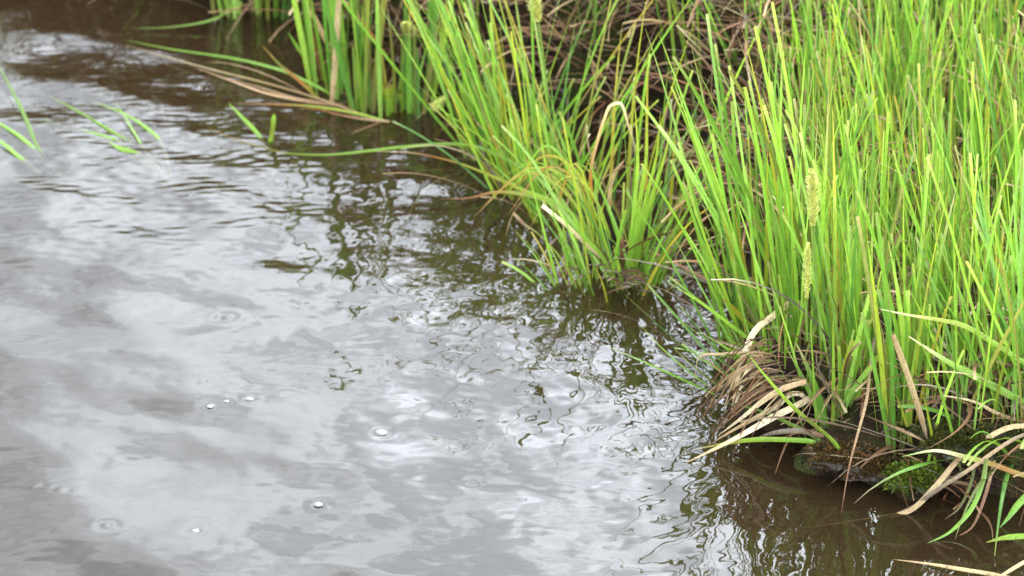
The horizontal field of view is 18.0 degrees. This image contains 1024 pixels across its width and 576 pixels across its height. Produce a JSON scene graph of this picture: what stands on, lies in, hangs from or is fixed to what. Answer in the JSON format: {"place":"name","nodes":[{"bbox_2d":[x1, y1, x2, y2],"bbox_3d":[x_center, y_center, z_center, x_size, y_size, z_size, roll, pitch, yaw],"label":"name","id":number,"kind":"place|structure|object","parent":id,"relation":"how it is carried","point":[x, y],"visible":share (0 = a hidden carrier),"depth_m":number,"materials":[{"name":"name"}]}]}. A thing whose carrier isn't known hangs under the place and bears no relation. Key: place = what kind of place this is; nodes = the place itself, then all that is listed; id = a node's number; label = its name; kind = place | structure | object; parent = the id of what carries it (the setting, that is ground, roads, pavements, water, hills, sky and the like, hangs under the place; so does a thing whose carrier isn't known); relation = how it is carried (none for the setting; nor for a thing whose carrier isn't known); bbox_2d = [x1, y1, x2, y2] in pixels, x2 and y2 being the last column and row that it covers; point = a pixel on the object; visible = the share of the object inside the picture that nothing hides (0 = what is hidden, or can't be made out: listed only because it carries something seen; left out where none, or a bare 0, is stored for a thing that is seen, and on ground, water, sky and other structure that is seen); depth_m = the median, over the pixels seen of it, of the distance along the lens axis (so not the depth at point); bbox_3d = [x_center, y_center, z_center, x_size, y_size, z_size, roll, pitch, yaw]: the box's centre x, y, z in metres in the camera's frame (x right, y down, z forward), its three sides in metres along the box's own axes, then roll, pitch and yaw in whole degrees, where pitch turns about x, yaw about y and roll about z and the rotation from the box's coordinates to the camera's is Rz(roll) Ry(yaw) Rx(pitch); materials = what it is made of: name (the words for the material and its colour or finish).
{"place":"outdoors","nodes":[
{"label":"outdoors","id":0,"kind":"place"},
{"bbox_2d":[0,0,1023,575],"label":"water","id":1,"kind":"structure","parent":0,"point":[330,314],"depth_m":3.15,"materials":[{"name":"grey liquid"}]},
{"bbox_2d":[0,68,42,159],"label":"drowned sedge tuft","id":2,"kind":"object","parent":1,"relation":"on","point":[11,149],"visible":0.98,"depth_m":3.69,"materials":[{"name":"green plant"}]},
{"bbox_2d":[45,98,159,152],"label":"drowned sedge tuft","id":3,"kind":"object","parent":1,"relation":"in","point":[127,150],"visible":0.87,"depth_m":3.70,"materials":[{"name":"green plant"}]},
{"bbox_2d":[142,0,269,28],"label":"sedge tuft","id":4,"kind":"object","parent":1,"relation":"on","point":[231,4],"visible":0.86,"depth_m":4.04,"materials":[{"name":"green plant"}]},
{"bbox_2d":[229,104,275,141],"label":"drowned sedge tuft","id":5,"kind":"object","parent":1,"relation":"on","point":[254,129],"visible":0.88,"depth_m":3.68,"materials":[{"name":"green plant"}]},
{"bbox_2d":[132,0,387,101],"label":"sedge tuft","id":6,"kind":"object","parent":1,"relation":"on","point":[309,50],"visible":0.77,"depth_m":3.79,"materials":[{"name":"green plant"}]},
{"bbox_2d":[240,0,290,20],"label":"sedge tuft","id":7,"kind":"object","parent":1,"relation":"on","point":[276,7],"visible":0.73,"depth_m":4.03,"materials":[{"name":"green plant"}]},
{"bbox_2d":[127,0,453,133],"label":"sedge tuft","id":8,"kind":"object","parent":1,"relation":"on","point":[365,96],"visible":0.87,"depth_m":3.73,"materials":[{"name":"green plant"}]},
{"bbox_2d":[314,502,322,506],"bbox_3d":[-0.173,0.193,2.895,0.008,0.002,0.008,0,25,0],"label":"bubble","id":9,"kind":"object","parent":1,"relation":"on","point":[317,504],"visible":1,"depth_m":2.89,"materials":[{"name":"white liquid"}]},
{"bbox_2d":[375,429,386,434],"bbox_3d":[-0.122,0.134,3.022,0.012,0.002,0.012,0,25,0],"label":"bubble","id":10,"kind":"object","parent":1,"relation":"on","point":[381,432],"visible":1,"depth_m":3.02,"materials":[{"name":"white liquid"}]},
{"bbox_2d":[395,21,411,106],"bbox_3d":[-0.124,-0.257,3.713,0.019,0.104,0.014,13,28,27],"label":"sedge flower spike","id":11,"kind":"object","parent":1,"relation":"on","point":[406,28],"visible":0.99,"depth_m":3.70,"materials":[{"name":"green plant"}]},
{"bbox_2d":[431,83,464,114],"bbox_3d":[-0.070,-0.192,3.667,0.045,0.089,0.015,0,25,0],"label":"sedge flower spike","id":12,"kind":"object","parent":1,"relation":"on","point":[442,103],"visible":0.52,"depth_m":3.66,"materials":[{"name":"green plant"}]},
{"bbox_2d":[340,0,652,194],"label":"sedge tuft","id":13,"kind":"object","parent":1,"relation":"on","point":[440,75],"visible":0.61,"depth_m":3.58,"materials":[{"name":"green plant"}]},
{"bbox_2d":[513,213,537,232],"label":"dead leaf","id":14,"kind":"object","parent":1,"relation":"on","point":[519,219],"visible":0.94,"depth_m":3.46,"materials":[{"name":"beige plant"}]},
{"bbox_2d":[383,0,689,233],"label":"sedge tuft","id":15,"kind":"object","parent":1,"relation":"on","point":[524,129],"visible":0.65,"depth_m":3.51,"materials":[{"name":"green plant"}]},
{"bbox_2d":[526,0,553,161],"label":"sedge flower spike","id":16,"kind":"object","parent":1,"relation":"on","point":[537,14],"visible":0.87,"depth_m":3.43,"materials":[{"name":"green plant"}]},
{"bbox_2d":[431,15,663,257],"bbox_3d":[0.066,-0.162,3.450,0.192,0.237,0.278,13,28,26],"label":"sedge tuft","id":17,"kind":"object","parent":1,"relation":"on","point":[528,205],"visible":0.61,"depth_m":3.45,"materials":[{"name":"green plant"}]},
{"bbox_2d":[669,269,725,278],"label":"floating leaf","id":18,"kind":"object","parent":1,"relation":"on","point":[702,274],"visible":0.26,"depth_m":3.33,"materials":[{"name":"beige plant"}]},
{"bbox_2d":[689,336,812,454],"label":"grass","id":19,"kind":"structure","parent":1,"relation":"on","point":[742,368],"depth_m":2.97,"materials":[{"name":"beige plant"}]},
{"bbox_2d":[841,337,874,511],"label":"dead leaf","id":20,"kind":"object","parent":1,"relation":"on","point":[865,404],"visible":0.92,"depth_m":2.92,"materials":[{"name":"brown plant"}]},
{"bbox_2d":[832,342,1023,551],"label":"sedge tuft","id":21,"kind":"object","parent":1,"relation":"on","point":[1019,502],"visible":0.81,"depth_m":2.86,"materials":[{"name":"green plant"}]},
{"bbox_2d":[894,559,1006,575],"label":"floating leaf","id":22,"kind":"object","parent":1,"relation":"on","point":[967,570],"visible":1,"depth_m":2.78,"materials":[{"name":"beige plant"}]},
{"bbox_2d":[897,423,1023,513],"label":"dead leaf","id":23,"kind":"object","parent":1,"relation":"on","point":[947,472],"visible":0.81,"depth_m":2.88,"materials":[{"name":"beige plant"}]},
{"bbox_2d":[899,433,1023,511],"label":"dead leaf","id":24,"kind":"object","parent":1,"relation":"on","point":[964,472],"visible":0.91,"depth_m":2.86,"materials":[{"name":"brown plant"}]},
{"bbox_2d":[1002,560,1023,574],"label":"floating leaf","id":25,"kind":"object","parent":1,"relation":"on","point":[1016,566],"visible":1,"depth_m":2.79,"materials":[{"name":"beige plant"}]},
{"bbox_2d":[90,0,1023,537],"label":"dead grass","id":26,"kind":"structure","parent":0,"point":[668,78],"depth_m":3.52,"materials":[{"name":"brown plant"}]},
{"bbox_2d":[262,0,1023,501],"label":"ground","id":27,"kind":"structure","parent":0,"point":[852,414],"depth_m":3.66,"materials":[{"name":"soil"}]},
{"bbox_2d":[301,1,370,24],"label":"sedge tuft","id":28,"kind":"object","parent":27,"relation":"on","point":[342,8],"visible":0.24,"depth_m":3.99,"materials":[{"name":"green plant"}]},
{"bbox_2d":[209,66,739,302],"bbox_3d":[-0.022,-0.142,3.458,0.340,0.288,0.725,-13,28,-26],"label":"sedge tuft","id":29,"kind":"object","parent":27,"relation":"on","point":[625,268],"visible":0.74,"depth_m":3.31,"materials":[{"name":"green plant"}]},
{"bbox_2d":[450,0,509,44],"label":"sedge tuft","id":30,"kind":"object","parent":27,"relation":"on","point":[473,5],"visible":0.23,"depth_m":3.81,"materials":[{"name":"green plant"}]},
{"bbox_2d":[459,0,629,74],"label":"sedge tuft","id":31,"kind":"object","parent":27,"relation":"on","point":[577,26],"visible":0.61,"depth_m":3.71,"materials":[{"name":"green plant"}]},
{"bbox_2d":[586,0,762,223],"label":"sedge tuft","id":32,"kind":"object","parent":27,"relation":"on","point":[671,186],"visible":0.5,"depth_m":3.45,"materials":[{"name":"green plant"}]},
{"bbox_2d":[593,0,786,135],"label":"sedge tuft","id":33,"kind":"object","parent":27,"relation":"on","point":[680,17],"visible":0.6,"depth_m":3.65,"materials":[{"name":"green plant"}]},
{"bbox_2d":[361,0,1023,465],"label":"grass","id":34,"kind":"structure","parent":27,"relation":"on","point":[975,98],"depth_m":3.22,"materials":[{"name":"green plant"}]},
{"bbox_2d":[597,232,817,396],"bbox_3d":[0.208,0.030,3.099,0.255,0.196,0.213,8,26,16],"label":"sedge tuft","id":35,"kind":"object","parent":27,"relation":"on","point":[721,343],"visible":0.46,"depth_m":3.10,"materials":[{"name":"green plant"}]},
{"bbox_2d":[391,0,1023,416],"bbox_3d":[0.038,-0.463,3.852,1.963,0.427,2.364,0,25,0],"label":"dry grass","id":36,"kind":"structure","parent":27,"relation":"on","point":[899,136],"depth_m":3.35,"materials":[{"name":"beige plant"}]},
{"bbox_2d":[399,0,1019,486],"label":"peat crumbs","id":37,"kind":"object","parent":27,"relation":"on","point":[877,448],"visible":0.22,"depth_m":3.58,"materials":[{"name":"brown soil"}]},
{"bbox_2d":[658,44,787,268],"bbox_3d":[0.265,-0.142,3.349,0.234,0.246,0.246,-8,26,-17],"label":"sedge tuft","id":38,"kind":"object","parent":27,"relation":"on","point":[725,116],"visible":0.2,"depth_m":3.33,"materials":[{"name":"green plant"}]},
{"bbox_2d":[612,2,916,357],"bbox_3d":[0.244,-0.088,3.108,0.303,0.368,0.288,0,25,0],"label":"sedge tuft","id":39,"kind":"object","parent":27,"relation":"on","point":[716,192],"visible":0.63,"depth_m":3.12,"materials":[{"name":"green plant"}]},
{"bbox_2d":[688,0,842,74],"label":"sedge tuft","id":40,"kind":"object","parent":27,"relation":"on","point":[723,43],"visible":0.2,"depth_m":3.57,"materials":[{"name":"green plant"}]},
{"bbox_2d":[670,283,877,472],"bbox_3d":[0.241,0.050,3.007,0.190,0.167,0.240,0,25,0],"label":"sedge tuft","id":41,"kind":"object","parent":27,"relation":"on","point":[851,360],"visible":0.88,"depth_m":2.96,"materials":[{"name":"green plant"}]},
{"bbox_2d":[740,372,809,405],"bbox_3d":[0.250,0.088,3.009,0.081,0.018,0.080,16,29,31],"label":"moss cushion","id":42,"kind":"object","parent":27,"relation":"on","point":[799,389],"visible":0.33,"depth_m":2.99,"materials":[{"name":"brown plant"}]},
{"bbox_2d":[802,241,812,340],"bbox_3d":[0.264,0.004,2.900,0.011,0.098,0.011,0,25,0],"label":"sedge flower spike","id":43,"kind":"object","parent":27,"relation":"on","point":[807,273],"visible":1,"depth_m":2.90,"materials":[{"name":"green plant"}]},
{"bbox_2d":[804,168,821,340],"bbox_3d":[0.267,-0.028,2.885,0.020,0.169,0.016,16,29,30],"label":"sedge flower spike","id":44,"kind":"object","parent":27,"relation":"on","point":[812,192],"visible":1,"depth_m":2.87,"materials":[{"name":"green plant"}]},
{"bbox_2d":[727,58,904,413],"bbox_3d":[0.278,-0.048,2.991,0.186,0.358,0.231,-12,28,-25],"label":"sedge tuft","id":45,"kind":"object","parent":27,"relation":"on","point":[796,293],"visible":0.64,"depth_m":3.01,"materials":[{"name":"green plant"}]},
{"bbox_2d":[799,436,875,477],"bbox_3d":[0.298,0.147,2.943,0.070,0.021,0.073,12,28,25],"label":"stone","id":46,"kind":"object","parent":27,"relation":"on","point":[818,460],"visible":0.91,"depth_m":2.93,"materials":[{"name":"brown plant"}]},
{"bbox_2d":[711,106,987,424],"bbox_3d":[0.327,-0.033,2.964,0.266,0.279,0.133,-17,30,-32],"label":"sedge tuft","id":47,"kind":"object","parent":27,"relation":"on","point":[851,307],"visible":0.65,"depth_m":2.96,"materials":[{"name":"green plant"}]},
{"bbox_2d":[838,452,905,483],"bbox_3d":[0.333,0.160,2.931,0.078,0.024,0.046,5,26,12],"label":"moss cushion","id":48,"kind":"object","parent":27,"relation":"on","point":[876,467],"visible":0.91,"depth_m":2.92,"materials":[{"name":"brown plant"}]},
{"bbox_2d":[740,154,1023,496],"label":"sedge tuft","id":49,"kind":"object","parent":27,"relation":"on","point":[913,351],"visible":0.82,"depth_m":2.90,"materials":[{"name":"green plant"}]},
{"bbox_2d":[880,458,949,496],"bbox_3d":[0.357,0.166,2.912,0.068,0.025,0.058,19,31,35],"label":"moss cushion","id":50,"kind":"object","parent":27,"relation":"on","point":[925,483],"visible":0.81,"depth_m":2.90,"materials":[{"name":"green plant"}]},
{"bbox_2d":[807,154,1023,471],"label":"sedge tuft","id":51,"kind":"object","parent":27,"relation":"on","point":[985,374],"visible":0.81,"depth_m":2.89,"materials":[{"name":"green plant"}]},
{"bbox_2d":[877,97,1023,431],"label":"sedge tuft","id":52,"kind":"object","parent":27,"relation":"on","point":[1017,351],"visible":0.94,"depth_m":2.88,"materials":[{"name":"green plant"}]},
{"bbox_2d":[897,415,1021,460],"bbox_3d":[0.396,0.129,2.900,0.104,0.020,0.098,13,28,25],"label":"moss cushion","id":53,"kind":"object","parent":27,"relation":"on","point":[960,441],"visible":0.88,"depth_m":2.88,"materials":[{"name":"green plant"}]},
{"bbox_2d":[891,334,927,438],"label":"dead leaf","id":54,"kind":"object","parent":53,"relation":"on","point":[907,374],"visible":1,"depth_m":2.86,"materials":[{"name":"beige plant"}]}
]}

